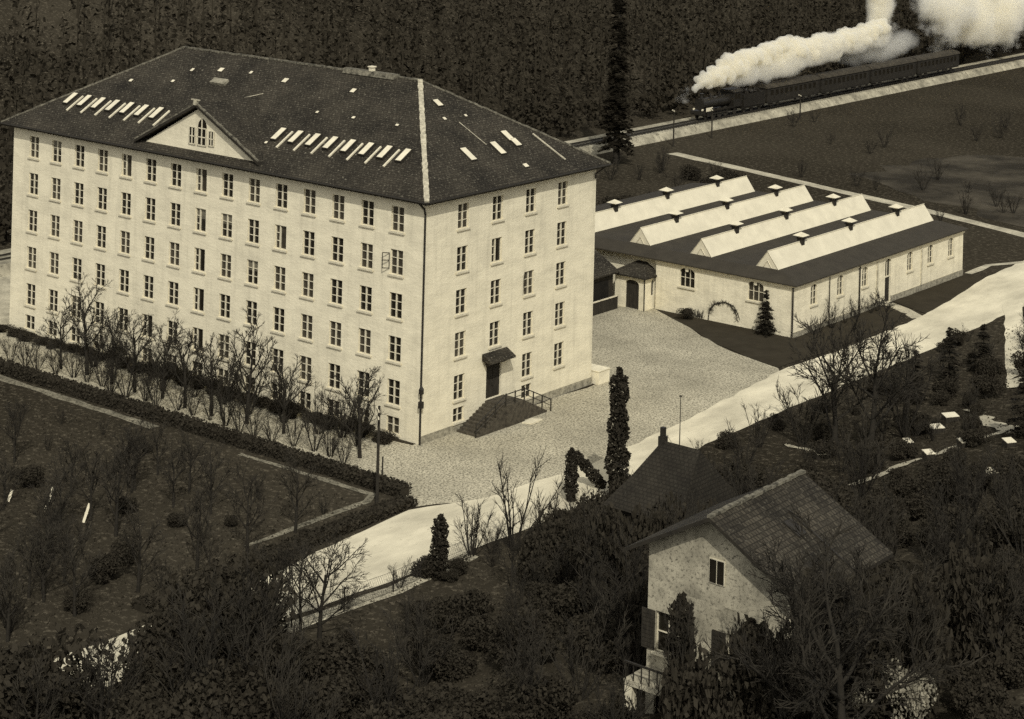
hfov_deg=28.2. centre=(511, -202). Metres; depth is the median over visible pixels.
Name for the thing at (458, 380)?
window
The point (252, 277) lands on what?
window
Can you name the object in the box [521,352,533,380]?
window
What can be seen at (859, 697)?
pale shrub
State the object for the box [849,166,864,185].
bare shrub
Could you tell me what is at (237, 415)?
bare shrub
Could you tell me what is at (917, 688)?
pale shrub
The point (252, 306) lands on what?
window
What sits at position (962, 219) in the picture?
field path
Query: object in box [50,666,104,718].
evergreen shrub
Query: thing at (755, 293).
window
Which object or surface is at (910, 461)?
garden path
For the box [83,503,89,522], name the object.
board
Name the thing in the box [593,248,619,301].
timber store
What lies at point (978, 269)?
field path
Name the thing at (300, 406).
evergreen shrub
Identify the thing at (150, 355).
bare tree
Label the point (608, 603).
bare shrub
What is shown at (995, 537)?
evergreen shrub
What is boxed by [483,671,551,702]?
evergreen shrub
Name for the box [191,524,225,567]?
bare tree
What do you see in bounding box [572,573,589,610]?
evergreen shrub
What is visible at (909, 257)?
window
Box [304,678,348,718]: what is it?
bare shrub
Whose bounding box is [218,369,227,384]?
basement window
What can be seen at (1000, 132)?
bare shrub
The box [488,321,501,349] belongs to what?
window
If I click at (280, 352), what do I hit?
window
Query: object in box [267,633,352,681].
evergreen shrub
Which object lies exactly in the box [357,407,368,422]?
basement window
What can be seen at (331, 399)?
basement window
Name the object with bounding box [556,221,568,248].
window
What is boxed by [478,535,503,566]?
bare shrub
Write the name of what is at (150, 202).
window
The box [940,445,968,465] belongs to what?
evergreen shrub
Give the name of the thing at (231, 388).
bare shrub
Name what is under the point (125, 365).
evergreen shrub
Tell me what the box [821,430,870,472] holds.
bare shrub
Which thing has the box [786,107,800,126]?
bare shrub
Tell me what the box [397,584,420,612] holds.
bare shrub
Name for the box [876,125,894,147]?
bare shrub
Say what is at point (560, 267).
window
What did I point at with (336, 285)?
window
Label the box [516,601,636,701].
bare shrub
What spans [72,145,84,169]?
window
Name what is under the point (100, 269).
window
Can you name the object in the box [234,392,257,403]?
evergreen shrub
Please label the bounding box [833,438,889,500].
bare shrub
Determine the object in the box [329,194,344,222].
window
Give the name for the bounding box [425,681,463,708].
evergreen shrub
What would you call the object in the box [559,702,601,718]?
evergreen shrub
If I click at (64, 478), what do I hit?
bare tree
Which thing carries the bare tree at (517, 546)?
on the ground at (922, 122)
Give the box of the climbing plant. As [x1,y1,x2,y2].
[694,299,739,321]
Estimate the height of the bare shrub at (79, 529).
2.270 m
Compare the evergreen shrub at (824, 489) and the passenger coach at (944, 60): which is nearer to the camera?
the evergreen shrub at (824, 489)
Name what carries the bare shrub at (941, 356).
on the ground at (922, 122)
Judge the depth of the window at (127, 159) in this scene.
180.15 m
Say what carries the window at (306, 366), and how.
in the mill building
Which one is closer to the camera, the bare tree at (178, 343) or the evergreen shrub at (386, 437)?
the evergreen shrub at (386, 437)
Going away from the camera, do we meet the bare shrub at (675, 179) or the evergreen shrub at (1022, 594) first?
the evergreen shrub at (1022, 594)
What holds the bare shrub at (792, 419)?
on the ground at (922, 122)
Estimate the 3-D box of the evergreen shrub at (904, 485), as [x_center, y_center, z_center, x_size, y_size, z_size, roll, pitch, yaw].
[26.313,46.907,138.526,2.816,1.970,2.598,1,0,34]
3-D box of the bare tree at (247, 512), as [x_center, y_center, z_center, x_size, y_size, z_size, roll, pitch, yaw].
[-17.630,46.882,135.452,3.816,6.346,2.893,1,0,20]
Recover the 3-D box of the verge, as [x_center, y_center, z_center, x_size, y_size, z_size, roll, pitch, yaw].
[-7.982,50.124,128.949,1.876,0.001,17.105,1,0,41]
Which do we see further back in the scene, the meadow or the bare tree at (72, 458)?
the meadow
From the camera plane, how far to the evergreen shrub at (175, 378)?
172.23 m
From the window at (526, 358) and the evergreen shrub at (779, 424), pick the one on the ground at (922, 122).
the evergreen shrub at (779, 424)
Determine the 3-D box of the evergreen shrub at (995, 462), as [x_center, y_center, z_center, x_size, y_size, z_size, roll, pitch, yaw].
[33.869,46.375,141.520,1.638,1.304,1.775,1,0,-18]
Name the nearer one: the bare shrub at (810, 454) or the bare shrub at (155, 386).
the bare shrub at (810, 454)
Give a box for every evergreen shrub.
[0,324,13,331]
[0,622,116,717]
[0,658,64,718]
[0,696,21,718]
[5,327,26,337]
[6,463,45,487]
[15,332,37,341]
[23,706,67,718]
[28,335,50,345]
[45,338,66,348]
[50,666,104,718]
[62,589,93,613]
[63,342,82,351]
[72,346,94,354]
[86,548,132,583]
[89,350,106,359]
[103,682,169,718]
[105,344,124,360]
[109,533,138,564]
[110,652,191,704]
[114,495,137,512]
[115,354,132,368]
[117,614,189,689]
[126,361,146,372]
[135,595,238,671]
[140,689,218,718]
[144,359,161,376]
[155,566,245,668]
[159,361,186,379]
[166,511,186,526]
[172,367,192,385]
[173,658,278,718]
[178,552,298,675]
[187,374,205,389]
[204,374,223,394]
[220,384,239,400]
[223,514,237,526]
[225,629,304,691]
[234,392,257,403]
[255,395,269,407]
[266,398,286,413]
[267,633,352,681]
[280,400,306,418]
[286,673,361,718]
[297,528,309,534]
[299,409,320,423]
[318,412,340,429]
[322,642,387,687]
[331,667,374,713]
[335,629,357,645]
[338,415,356,431]
[354,700,412,718]
[356,421,376,437]
[360,710,397,718]
[371,428,395,444]
[372,681,419,718]
[397,687,472,718]
[401,596,455,633]
[404,627,460,671]
[409,553,435,578]
[417,682,504,718]
[418,639,481,683]
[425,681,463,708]
[439,587,496,631]
[440,568,458,581]
[446,554,470,575]
[455,613,503,651]
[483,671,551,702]
[486,631,534,671]
[487,606,560,669]
[503,672,581,718]
[518,531,561,585]
[519,595,558,628]
[520,550,575,584]
[522,580,557,606]
[532,503,578,581]
[539,576,592,632]
[543,506,575,524]
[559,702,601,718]
[561,498,604,531]
[565,610,616,652]
[566,514,601,577]
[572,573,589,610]
[573,617,634,672]
[574,488,610,512]
[577,502,627,614]
[593,693,639,718]
[595,489,618,522]
[597,194,633,204]
[610,473,630,493]
[614,501,668,607]
[620,581,647,665]
[633,528,660,604]
[639,490,686,576]
[656,642,742,718]
[676,307,694,318]
[678,164,702,180]
[696,498,717,512]
[700,171,727,183]
[711,167,733,175]
[715,429,740,448]
[715,460,747,474]
[717,169,745,179]
[722,689,732,711]
[739,463,772,493]
[743,713,808,718]
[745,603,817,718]
[767,412,785,430]
[784,468,814,479]
[794,460,817,477]
[798,558,873,701]
[805,470,834,481]
[810,439,837,458]
[813,426,831,441]
[815,421,829,431]
[816,483,837,500]
[818,403,830,412]
[828,491,855,514]
[851,406,861,414]
[854,562,946,643]
[865,381,882,393]
[865,557,927,586]
[866,579,882,603]
[867,372,898,393]
[867,457,886,471]
[877,474,922,497]
[877,520,916,548]
[887,467,909,478]
[888,439,918,459]
[896,491,933,519]
[904,410,930,434]
[913,501,978,551]
[913,569,954,624]
[915,462,974,502]
[931,375,960,398]
[932,390,949,405]
[932,418,945,427]
[936,342,948,351]
[939,528,1015,689]
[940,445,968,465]
[946,328,966,345]
[946,659,999,711]
[948,677,1018,718]
[960,427,994,447]
[962,394,980,406]
[963,413,981,428]
[964,461,994,488]
[966,351,978,363]
[968,372,1008,398]
[968,403,986,415]
[968,703,1023,718]
[971,713,1004,718]
[973,504,1023,551]
[974,355,1005,376]
[983,652,1023,689]
[988,456,1008,474]
[991,454,1023,494]
[993,544,1023,568]
[1005,498,1023,520]
[1005,623,1023,654]
[1007,551,1023,581]
[1007,579,1023,602]
[1009,351,1023,374]
[1009,704,1023,718]
[1011,600,1023,630]
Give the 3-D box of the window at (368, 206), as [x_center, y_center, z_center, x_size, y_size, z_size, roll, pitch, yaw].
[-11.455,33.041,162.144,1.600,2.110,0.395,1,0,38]
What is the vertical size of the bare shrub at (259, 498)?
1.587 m
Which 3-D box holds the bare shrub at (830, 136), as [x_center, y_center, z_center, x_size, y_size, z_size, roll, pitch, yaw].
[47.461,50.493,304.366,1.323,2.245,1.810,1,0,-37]
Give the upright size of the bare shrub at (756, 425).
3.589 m
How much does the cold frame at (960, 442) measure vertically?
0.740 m
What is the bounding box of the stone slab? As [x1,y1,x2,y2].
[522,418,542,423]
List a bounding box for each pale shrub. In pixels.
[826,656,874,718]
[881,657,937,718]
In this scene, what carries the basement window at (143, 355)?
in the mill building
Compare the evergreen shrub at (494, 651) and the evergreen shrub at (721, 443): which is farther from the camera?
the evergreen shrub at (721, 443)
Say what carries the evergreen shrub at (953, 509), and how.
on the ground at (922, 122)
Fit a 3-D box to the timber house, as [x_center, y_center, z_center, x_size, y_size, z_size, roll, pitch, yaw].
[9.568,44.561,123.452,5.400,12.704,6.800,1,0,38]
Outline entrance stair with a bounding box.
[457,387,551,437]
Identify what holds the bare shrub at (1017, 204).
on the meadow
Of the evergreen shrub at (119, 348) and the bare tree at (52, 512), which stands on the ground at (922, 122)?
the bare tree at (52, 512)
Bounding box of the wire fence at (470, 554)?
[291,538,471,626]
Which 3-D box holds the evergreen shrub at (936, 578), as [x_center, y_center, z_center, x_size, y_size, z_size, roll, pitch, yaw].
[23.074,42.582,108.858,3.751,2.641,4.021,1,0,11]
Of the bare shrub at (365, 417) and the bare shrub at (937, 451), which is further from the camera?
the bare shrub at (365, 417)
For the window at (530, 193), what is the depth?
168.91 m
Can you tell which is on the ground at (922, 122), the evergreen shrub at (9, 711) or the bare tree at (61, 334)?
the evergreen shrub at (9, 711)
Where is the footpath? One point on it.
(910, 313)
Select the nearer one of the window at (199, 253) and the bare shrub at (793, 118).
the window at (199, 253)
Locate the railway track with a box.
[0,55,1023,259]
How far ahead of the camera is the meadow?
276.25 m
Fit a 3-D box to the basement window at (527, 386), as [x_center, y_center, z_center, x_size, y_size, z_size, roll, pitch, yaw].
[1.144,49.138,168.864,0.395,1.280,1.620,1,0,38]
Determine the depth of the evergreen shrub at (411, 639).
115.11 m
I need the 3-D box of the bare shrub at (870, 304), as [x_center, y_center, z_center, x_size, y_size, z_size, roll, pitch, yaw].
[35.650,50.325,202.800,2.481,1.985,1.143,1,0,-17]
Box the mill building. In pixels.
[0,46,611,444]
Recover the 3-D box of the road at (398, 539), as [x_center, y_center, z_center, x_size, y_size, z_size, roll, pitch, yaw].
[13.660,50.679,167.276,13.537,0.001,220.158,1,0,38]
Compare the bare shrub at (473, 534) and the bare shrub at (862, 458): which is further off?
the bare shrub at (862, 458)
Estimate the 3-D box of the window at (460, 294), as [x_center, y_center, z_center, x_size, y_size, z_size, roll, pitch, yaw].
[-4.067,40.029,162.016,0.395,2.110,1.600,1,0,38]
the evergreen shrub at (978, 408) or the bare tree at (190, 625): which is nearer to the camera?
the bare tree at (190, 625)
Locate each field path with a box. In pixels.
[669,152,1023,236]
[965,261,1023,273]
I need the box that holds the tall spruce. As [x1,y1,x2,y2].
[595,0,635,163]
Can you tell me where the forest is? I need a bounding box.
[0,0,1023,245]
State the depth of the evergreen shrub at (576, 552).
123.69 m
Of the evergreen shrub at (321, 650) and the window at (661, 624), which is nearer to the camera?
the window at (661, 624)
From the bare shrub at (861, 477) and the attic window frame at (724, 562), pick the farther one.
the bare shrub at (861, 477)
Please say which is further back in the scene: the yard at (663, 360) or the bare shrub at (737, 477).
the yard at (663, 360)
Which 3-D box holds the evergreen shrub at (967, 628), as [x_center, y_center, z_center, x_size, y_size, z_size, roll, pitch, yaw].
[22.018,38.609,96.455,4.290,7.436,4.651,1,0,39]
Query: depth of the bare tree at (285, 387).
160.16 m
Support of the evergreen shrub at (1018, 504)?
on the ground at (922, 122)
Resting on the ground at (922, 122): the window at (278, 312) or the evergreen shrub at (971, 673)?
the evergreen shrub at (971, 673)
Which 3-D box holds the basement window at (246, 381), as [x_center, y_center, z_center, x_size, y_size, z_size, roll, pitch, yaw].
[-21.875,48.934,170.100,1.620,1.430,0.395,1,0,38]
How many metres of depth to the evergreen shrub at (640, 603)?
107.47 m
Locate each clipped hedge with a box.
[0,356,412,496]
[130,493,418,613]
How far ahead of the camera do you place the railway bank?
331.95 m
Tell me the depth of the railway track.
336.73 m
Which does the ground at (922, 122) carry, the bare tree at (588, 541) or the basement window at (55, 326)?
the bare tree at (588, 541)
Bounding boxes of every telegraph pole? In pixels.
[375,406,380,503]
[672,109,674,146]
[710,108,712,137]
[798,94,801,118]
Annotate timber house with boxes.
[604,426,737,523]
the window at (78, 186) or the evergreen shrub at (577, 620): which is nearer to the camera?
the evergreen shrub at (577, 620)
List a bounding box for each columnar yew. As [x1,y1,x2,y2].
[429,513,451,580]
[561,447,579,501]
[574,449,606,488]
[603,366,631,494]
[663,591,695,718]
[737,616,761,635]
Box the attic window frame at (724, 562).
[709,557,725,586]
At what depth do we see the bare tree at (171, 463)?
143.13 m
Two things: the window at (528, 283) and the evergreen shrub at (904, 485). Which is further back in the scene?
the window at (528, 283)
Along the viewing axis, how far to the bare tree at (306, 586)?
122.42 m
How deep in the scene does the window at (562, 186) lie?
172.37 m
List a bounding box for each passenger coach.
[752,74,819,106]
[812,65,870,95]
[861,57,916,86]
[910,49,959,77]
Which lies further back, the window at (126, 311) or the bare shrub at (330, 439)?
the window at (126, 311)
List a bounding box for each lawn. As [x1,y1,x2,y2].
[657,307,906,367]
[894,275,984,312]
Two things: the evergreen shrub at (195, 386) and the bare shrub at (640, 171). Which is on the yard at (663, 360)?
the evergreen shrub at (195, 386)
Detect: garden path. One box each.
[0,375,158,428]
[238,453,374,545]
[784,444,812,450]
[849,425,1017,484]
[964,409,1013,432]
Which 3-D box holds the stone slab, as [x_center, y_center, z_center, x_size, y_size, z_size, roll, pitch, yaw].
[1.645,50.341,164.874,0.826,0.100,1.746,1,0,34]
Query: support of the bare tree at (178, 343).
on the yard at (663, 360)
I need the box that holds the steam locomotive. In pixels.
[690,87,742,119]
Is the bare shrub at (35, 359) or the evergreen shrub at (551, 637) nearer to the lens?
the evergreen shrub at (551, 637)
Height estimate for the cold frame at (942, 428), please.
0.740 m
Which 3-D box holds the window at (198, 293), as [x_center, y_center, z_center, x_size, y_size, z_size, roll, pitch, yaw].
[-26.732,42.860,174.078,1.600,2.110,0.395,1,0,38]
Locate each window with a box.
[23,283,35,308]
[23,314,34,332]
[24,246,36,271]
[25,210,37,234]
[26,173,38,197]
[27,136,38,160]
[45,321,56,338]
[46,289,57,314]
[47,215,59,239]
[47,252,58,276]
[48,177,60,202]
[49,140,61,164]
[68,328,79,344]
[69,257,81,282]
[69,295,80,320]
[70,220,82,245]
[71,182,83,207]
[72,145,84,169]
[92,263,104,288]
[93,225,105,250]
[94,187,106,212]
[94,301,103,326]
[95,149,107,174]
[115,307,127,333]
[116,269,128,295]
[117,231,129,256]
[118,192,130,217]
[119,154,131,179]
[139,314,152,340]
[139,348,150,361]
[140,275,153,301]
[141,236,154,262]
[142,197,155,223]
[143,158,156,184]
[165,281,178,307]
[166,242,179,268]
[167,202,180,228]
[168,163,181,189]
[168,320,176,347]
[190,287,204,314]
[190,327,202,351]
[191,247,205,274]
[192,208,206,234]
[192,361,201,374]
[193,168,207,194]
[215,334,228,360]
[216,294,230,321]
[217,253,231,280]
[218,213,232,240]
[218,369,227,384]
[219,173,233,199]
[241,376,254,391]
[242,341,256,368]
[243,300,256,327]
[244,260,258,287]
[245,219,259,246]
[246,178,260,205]
[269,348,283,376]
[270,307,284,335]
[271,266,285,293]
[272,225,286,252]
[272,383,281,397]
[273,183,287,210]
[297,355,311,384]
[298,314,312,342]
[299,272,313,300]
[300,230,314,258]
[300,392,310,408]
[301,189,315,216]
[325,363,340,392]
[326,321,341,349]
[326,399,339,418]
[327,278,342,307]
[328,236,343,264]
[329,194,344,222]
[355,328,370,357]
[355,370,369,400]
[356,285,371,314]
[357,243,373,271]
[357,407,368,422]
[358,200,374,228]
[384,378,400,408]
[385,335,401,365]
[385,415,399,436]
[386,292,402,321]
[387,249,403,278]
[388,206,404,234]
[452,373,466,403]
[452,406,465,425]
[453,331,467,360]
[454,288,468,317]
[456,245,469,274]
[457,203,470,231]
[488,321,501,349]
[489,279,502,307]
[490,237,503,265]
[491,195,504,223]
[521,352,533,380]
[521,383,532,399]
[522,311,534,338]
[523,270,535,297]
[524,229,536,256]
[525,188,537,215]
[553,342,565,369]
[554,301,566,328]
[555,261,567,288]
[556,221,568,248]
[557,181,569,207]
[651,611,676,657]
[656,696,661,712]
[677,268,695,290]
[745,282,763,303]
[810,284,818,307]
[836,276,844,297]
[861,267,869,289]
[906,252,913,272]
[927,245,934,265]
[948,238,954,258]
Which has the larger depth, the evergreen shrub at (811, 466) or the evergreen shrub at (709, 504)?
the evergreen shrub at (811, 466)
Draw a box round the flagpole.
[679,395,681,444]
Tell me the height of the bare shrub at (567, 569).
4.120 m
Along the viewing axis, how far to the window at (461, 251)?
162.08 m
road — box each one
[54,263,1023,686]
[1002,304,1023,387]
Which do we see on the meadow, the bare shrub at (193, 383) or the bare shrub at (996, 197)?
the bare shrub at (996, 197)
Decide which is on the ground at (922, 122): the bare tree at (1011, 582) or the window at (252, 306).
the bare tree at (1011, 582)
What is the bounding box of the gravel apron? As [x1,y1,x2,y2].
[0,275,10,324]
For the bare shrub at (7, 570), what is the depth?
128.01 m
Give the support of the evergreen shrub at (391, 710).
on the ground at (922, 122)
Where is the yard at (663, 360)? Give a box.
[0,306,778,505]
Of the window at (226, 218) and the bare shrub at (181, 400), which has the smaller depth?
the bare shrub at (181, 400)
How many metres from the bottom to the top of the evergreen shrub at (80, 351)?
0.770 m
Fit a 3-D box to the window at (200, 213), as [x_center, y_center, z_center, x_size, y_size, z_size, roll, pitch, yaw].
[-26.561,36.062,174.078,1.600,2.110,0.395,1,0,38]
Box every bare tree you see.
[0,400,30,462]
[0,451,23,508]
[0,478,10,510]
[0,543,38,641]
[7,639,65,718]
[9,518,52,598]
[19,519,67,602]
[25,471,74,527]
[29,513,61,568]
[30,523,63,594]
[37,456,80,524]
[37,488,75,561]
[39,305,82,368]
[42,517,103,616]
[47,514,87,582]
[50,435,91,494]
[61,272,122,374]
[63,632,141,718]
[69,446,106,520]
[83,308,138,383]
[97,443,147,536]
[107,313,159,392]
[108,412,153,492]
[108,420,150,487]
[116,501,173,592]
[118,435,152,490]
[137,310,195,398]
[143,415,174,474]
[150,598,220,680]
[155,446,190,507]
[157,321,212,407]
[175,428,213,492]
[178,484,224,569]
[189,331,239,415]
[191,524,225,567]
[194,441,235,513]
[201,701,228,718]
[218,579,278,689]
[222,305,278,423]
[223,457,277,546]
[242,543,295,593]
[242,569,297,625]
[266,350,317,433]
[269,527,371,638]
[276,448,327,532]
[281,538,324,628]
[323,366,386,458]
[489,445,568,550]
[492,528,532,588]
[494,587,552,676]
[500,628,565,703]
[566,485,617,612]
[594,517,648,673]
[658,596,702,679]
[659,487,704,526]
[702,536,906,718]
[766,502,992,718]
[787,313,903,455]
[819,288,949,442]
[856,563,954,718]
[872,333,937,437]
[878,565,954,717]
[890,530,950,636]
[965,544,1023,678]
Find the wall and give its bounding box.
[591,363,609,384]
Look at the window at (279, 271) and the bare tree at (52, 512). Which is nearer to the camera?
the bare tree at (52, 512)
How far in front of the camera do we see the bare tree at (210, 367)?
164.16 m
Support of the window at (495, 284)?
in the mill building
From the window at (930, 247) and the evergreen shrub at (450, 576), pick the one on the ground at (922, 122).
the evergreen shrub at (450, 576)
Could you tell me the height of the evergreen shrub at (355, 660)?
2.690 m
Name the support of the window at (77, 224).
in the mill building
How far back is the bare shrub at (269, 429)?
157.97 m
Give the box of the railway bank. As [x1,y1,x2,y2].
[0,53,1023,276]
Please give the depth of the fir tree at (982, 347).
182.23 m
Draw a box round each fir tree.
[755,290,780,337]
[788,578,892,718]
[898,350,931,404]
[932,327,965,382]
[965,324,994,369]
[1000,370,1023,437]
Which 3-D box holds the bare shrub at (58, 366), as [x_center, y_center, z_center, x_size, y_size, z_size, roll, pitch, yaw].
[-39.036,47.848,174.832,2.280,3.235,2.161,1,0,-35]
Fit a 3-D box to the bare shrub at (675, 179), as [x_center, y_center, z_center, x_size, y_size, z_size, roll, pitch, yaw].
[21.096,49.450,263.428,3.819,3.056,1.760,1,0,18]
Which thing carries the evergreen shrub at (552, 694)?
on the ground at (922, 122)
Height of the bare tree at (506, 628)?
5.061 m
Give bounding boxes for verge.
[280,552,478,632]
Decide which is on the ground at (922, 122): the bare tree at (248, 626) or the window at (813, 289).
the bare tree at (248, 626)
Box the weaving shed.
[594,175,968,337]
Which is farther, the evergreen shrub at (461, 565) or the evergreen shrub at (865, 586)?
the evergreen shrub at (461, 565)
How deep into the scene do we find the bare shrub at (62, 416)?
161.21 m
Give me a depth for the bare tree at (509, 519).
136.32 m
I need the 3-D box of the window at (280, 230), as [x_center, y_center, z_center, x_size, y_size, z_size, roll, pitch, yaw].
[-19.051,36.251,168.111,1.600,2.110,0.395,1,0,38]
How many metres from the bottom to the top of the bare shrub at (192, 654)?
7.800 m
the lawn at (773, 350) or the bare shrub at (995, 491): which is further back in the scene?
the lawn at (773, 350)
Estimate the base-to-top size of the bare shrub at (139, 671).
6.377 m
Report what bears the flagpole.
on the road at (398, 539)
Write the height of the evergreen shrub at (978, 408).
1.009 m
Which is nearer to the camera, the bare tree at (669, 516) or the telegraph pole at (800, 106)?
the bare tree at (669, 516)
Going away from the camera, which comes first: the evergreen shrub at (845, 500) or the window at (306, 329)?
the evergreen shrub at (845, 500)
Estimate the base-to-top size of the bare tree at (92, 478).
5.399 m
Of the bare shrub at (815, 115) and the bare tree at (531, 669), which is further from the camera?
the bare shrub at (815, 115)
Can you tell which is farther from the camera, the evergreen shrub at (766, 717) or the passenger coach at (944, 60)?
the passenger coach at (944, 60)
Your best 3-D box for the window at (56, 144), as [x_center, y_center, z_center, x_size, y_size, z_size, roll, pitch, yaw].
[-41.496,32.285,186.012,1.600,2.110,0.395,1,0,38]
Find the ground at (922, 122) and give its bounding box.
[0,0,1023,718]
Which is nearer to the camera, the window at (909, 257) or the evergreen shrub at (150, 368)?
the evergreen shrub at (150, 368)
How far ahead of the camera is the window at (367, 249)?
162.20 m
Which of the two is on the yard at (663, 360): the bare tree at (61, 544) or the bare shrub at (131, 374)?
the bare shrub at (131, 374)
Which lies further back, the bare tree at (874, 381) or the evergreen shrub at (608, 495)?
the bare tree at (874, 381)
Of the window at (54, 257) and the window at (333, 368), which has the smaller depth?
the window at (333, 368)
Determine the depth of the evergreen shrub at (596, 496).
136.93 m
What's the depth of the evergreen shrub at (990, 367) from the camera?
180.37 m
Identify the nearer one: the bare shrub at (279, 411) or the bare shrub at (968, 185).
the bare shrub at (279, 411)
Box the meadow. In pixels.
[849,155,1023,226]
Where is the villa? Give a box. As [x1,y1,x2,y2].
[624,469,892,714]
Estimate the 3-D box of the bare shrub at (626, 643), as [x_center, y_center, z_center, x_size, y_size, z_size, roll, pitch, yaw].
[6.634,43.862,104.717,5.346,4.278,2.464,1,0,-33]
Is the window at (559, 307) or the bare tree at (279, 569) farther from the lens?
the window at (559, 307)
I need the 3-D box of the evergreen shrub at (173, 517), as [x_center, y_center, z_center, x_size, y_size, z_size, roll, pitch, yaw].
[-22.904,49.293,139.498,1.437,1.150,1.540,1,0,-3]
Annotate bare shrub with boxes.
[0,330,24,360]
[0,547,16,588]
[0,589,27,632]
[3,335,41,365]
[22,328,55,369]
[41,433,53,449]
[44,341,67,373]
[44,488,77,522]
[52,406,72,423]
[55,343,98,377]
[63,626,155,718]
[71,508,95,538]
[75,306,110,367]
[77,347,96,381]
[84,340,118,386]
[89,352,133,392]
[94,337,134,374]
[99,416,110,434]
[102,449,115,478]
[103,348,145,397]
[127,332,165,380]
[133,358,155,400]
[141,357,169,406]
[144,555,188,587]
[149,336,180,387]
[149,581,247,697]
[160,375,191,410]
[170,353,226,397]
[180,378,204,415]
[183,445,199,460]
[193,516,211,545]
[198,345,246,404]
[199,542,320,662]
[200,389,219,420]
[214,380,239,425]
[222,378,257,430]
[228,357,269,414]
[229,593,319,718]
[234,402,275,435]
[240,531,261,552]
[251,634,322,718]
[255,481,266,499]
[257,363,315,422]
[259,403,289,440]
[282,413,306,446]
[299,381,338,433]
[299,400,340,451]
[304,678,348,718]
[316,410,343,456]
[318,495,329,513]
[319,368,367,437]
[332,429,354,462]
[340,578,357,608]
[340,624,434,714]
[342,392,370,446]
[379,592,461,686]
[387,555,412,587]
[388,587,430,662]
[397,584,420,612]
[453,493,496,556]
[476,511,510,554]
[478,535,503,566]
[485,523,501,543]
[497,629,546,685]
[502,559,534,612]
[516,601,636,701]
[525,544,564,584]
[529,478,562,527]
[547,535,576,584]
[555,488,585,509]
[564,541,628,615]
[576,654,665,718]
[587,557,638,630]
[598,523,620,570]
[598,576,638,670]
[604,155,620,179]
[612,611,645,695]
[615,460,631,477]
[634,163,645,179]
[655,156,666,172]
[656,145,671,170]
[663,170,688,186]
[688,438,708,452]
[707,445,792,494]
[709,159,720,172]
[719,612,829,718]
[724,419,765,466]
[730,455,769,493]
[741,398,776,447]
[774,374,831,443]
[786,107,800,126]
[795,158,807,176]
[796,430,820,464]
[810,108,821,121]
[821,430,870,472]
[823,299,847,327]
[825,130,834,143]
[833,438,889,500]
[838,399,894,495]
[841,309,849,322]
[843,441,882,476]
[843,477,898,534]
[845,390,855,409]
[848,296,866,318]
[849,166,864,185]
[849,483,906,546]
[859,493,905,562]
[860,293,877,312]
[864,135,879,153]
[870,174,880,189]
[871,289,886,310]
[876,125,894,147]
[876,401,891,433]
[896,402,926,444]
[904,340,918,365]
[913,161,936,189]
[914,443,939,469]
[924,412,941,440]
[925,509,962,563]
[926,157,949,179]
[934,343,950,366]
[935,207,946,220]
[941,425,999,507]
[946,441,992,519]
[953,104,966,125]
[955,469,1023,553]
[957,189,973,214]
[960,325,974,341]
[960,377,979,411]
[960,403,980,432]
[961,180,977,192]
[968,338,994,357]
[970,123,983,140]
[983,439,1022,512]
[987,180,1005,206]
[991,116,1008,137]
[993,196,1012,212]
[994,109,1013,127]
[1005,190,1022,212]
[1013,325,1023,351]
[1014,554,1023,622]
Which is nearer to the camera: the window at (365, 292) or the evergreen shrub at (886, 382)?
the window at (365, 292)
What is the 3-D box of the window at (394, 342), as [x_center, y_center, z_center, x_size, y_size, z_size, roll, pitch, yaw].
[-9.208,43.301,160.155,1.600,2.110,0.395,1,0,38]
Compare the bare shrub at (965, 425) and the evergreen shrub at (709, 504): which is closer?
the evergreen shrub at (709, 504)
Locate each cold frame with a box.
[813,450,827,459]
[922,449,935,459]
[927,423,944,434]
[941,412,959,423]
[957,438,970,447]
[1002,437,1016,447]
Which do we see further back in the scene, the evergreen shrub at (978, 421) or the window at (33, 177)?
the window at (33, 177)
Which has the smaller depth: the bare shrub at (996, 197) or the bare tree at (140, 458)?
the bare tree at (140, 458)
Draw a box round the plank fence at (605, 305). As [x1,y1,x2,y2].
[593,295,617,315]
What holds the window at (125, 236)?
in the mill building
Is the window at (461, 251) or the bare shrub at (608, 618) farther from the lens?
the window at (461, 251)
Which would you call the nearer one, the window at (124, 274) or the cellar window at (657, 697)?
the cellar window at (657, 697)
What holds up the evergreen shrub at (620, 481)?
on the ground at (922, 122)
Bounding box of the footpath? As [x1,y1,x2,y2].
[885,303,921,317]
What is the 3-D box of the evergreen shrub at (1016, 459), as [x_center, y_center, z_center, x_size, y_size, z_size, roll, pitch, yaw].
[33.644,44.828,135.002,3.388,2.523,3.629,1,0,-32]
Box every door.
[486,362,499,397]
[593,279,608,301]
[884,277,888,301]
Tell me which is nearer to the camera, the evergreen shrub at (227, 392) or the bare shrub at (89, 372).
the evergreen shrub at (227, 392)
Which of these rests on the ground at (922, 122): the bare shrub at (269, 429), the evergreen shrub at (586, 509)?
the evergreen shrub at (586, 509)
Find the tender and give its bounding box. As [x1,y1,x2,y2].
[737,87,764,111]
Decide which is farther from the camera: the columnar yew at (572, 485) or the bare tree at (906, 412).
the bare tree at (906, 412)
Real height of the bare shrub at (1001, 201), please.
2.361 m
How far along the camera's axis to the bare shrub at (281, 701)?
105.75 m
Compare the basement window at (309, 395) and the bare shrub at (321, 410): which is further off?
the basement window at (309, 395)
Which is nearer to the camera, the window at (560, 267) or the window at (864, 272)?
the window at (560, 267)

